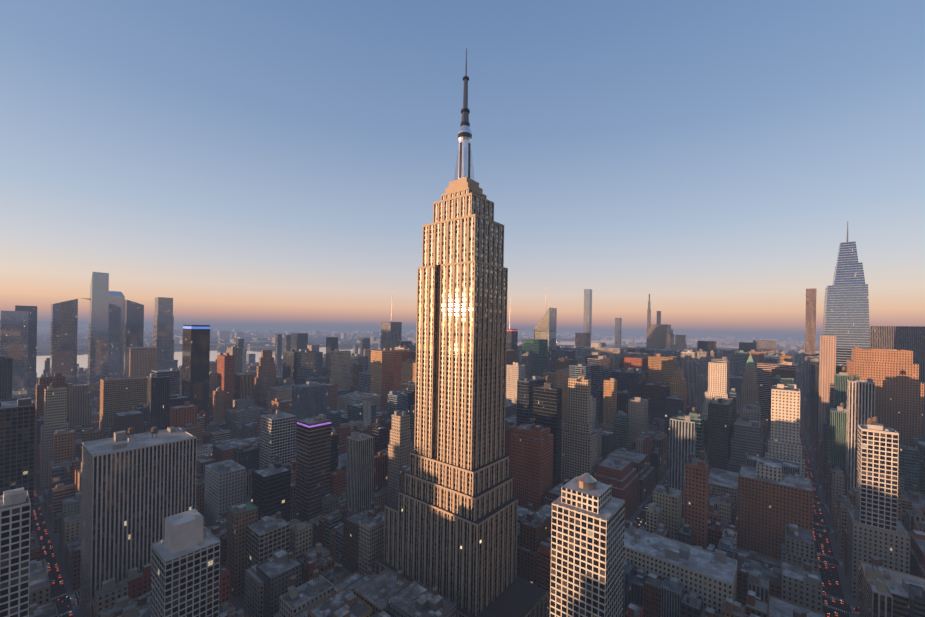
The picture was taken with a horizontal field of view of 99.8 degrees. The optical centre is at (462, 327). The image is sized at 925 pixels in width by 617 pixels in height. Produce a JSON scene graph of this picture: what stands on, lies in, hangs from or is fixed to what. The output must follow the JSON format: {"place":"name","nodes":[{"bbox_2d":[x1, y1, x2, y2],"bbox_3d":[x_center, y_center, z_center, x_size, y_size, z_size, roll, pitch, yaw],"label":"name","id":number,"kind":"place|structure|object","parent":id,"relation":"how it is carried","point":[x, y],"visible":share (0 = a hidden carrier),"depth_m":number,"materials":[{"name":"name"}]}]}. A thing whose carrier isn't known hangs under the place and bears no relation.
{"place":"outdoors","nodes":[
{"label":"outdoors","id":0,"kind":"place"},
{"bbox_2d":[36,338,693,377],"bbox_3d":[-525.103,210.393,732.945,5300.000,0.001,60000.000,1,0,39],"label":"river water","id":1,"kind":"structure","parent":0,"point":[82,360],"depth_m":2933.03,"materials":[{"name":"blue liquid"}]},
{"bbox_2d":[36,327,734,355],"bbox_3d":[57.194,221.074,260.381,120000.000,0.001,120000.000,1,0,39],"label":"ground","id":2,"kind":"structure","parent":0,"point":[43,348],"depth_m":4669.58,"materials":[{"name":"grey"}]},
{"bbox_2d":[375,48,547,616],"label":"skyscraper","id":3,"kind":"structure","parent":2,"relation":"on","point":[450,520],"depth_m":292.22,"materials":[{"name":"stone"}]},
{"bbox_2d":[0,221,924,616],"bbox_3d":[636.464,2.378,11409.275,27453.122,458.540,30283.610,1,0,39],"label":"city buildings","id":4,"kind":"structure","parent":2,"relation":"on","point":[150,465],"depth_m":426.59,"materials":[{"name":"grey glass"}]},
{"bbox_2d":[33,338,857,616],"bbox_3d":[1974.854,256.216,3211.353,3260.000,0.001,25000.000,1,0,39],"label":"road asphalt","id":5,"kind":"structure","parent":0,"point":[834,589],"depth_m":371.80,"materials":[{"name":"grey asphalt"}]},
{"bbox_2d":[33,424,856,616],"bbox_3d":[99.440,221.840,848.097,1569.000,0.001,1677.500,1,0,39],"label":"cars","id":6,"kind":"object","parent":5,"relation":"on","point":[638,507],"visible":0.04,"depth_m":328.03,"materials":[{"name":"paint"}]},
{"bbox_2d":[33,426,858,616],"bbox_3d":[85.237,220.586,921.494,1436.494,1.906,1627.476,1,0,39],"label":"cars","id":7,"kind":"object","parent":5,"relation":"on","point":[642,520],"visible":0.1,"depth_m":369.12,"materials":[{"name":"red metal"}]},
{"bbox_2d":[34,415,858,616],"bbox_3d":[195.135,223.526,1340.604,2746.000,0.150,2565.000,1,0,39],"label":"sidewalks","id":8,"kind":"structure","parent":5,"relation":"on","point":[238,602],"depth_m":383.00,"materials":[{"name":"grey concrete"}]},
{"bbox_2d":[0,0,924,334],"label":"sky","id":9,"kind":"structure","parent":0,"point":[278,162],"materials":[{"name":"blue"}]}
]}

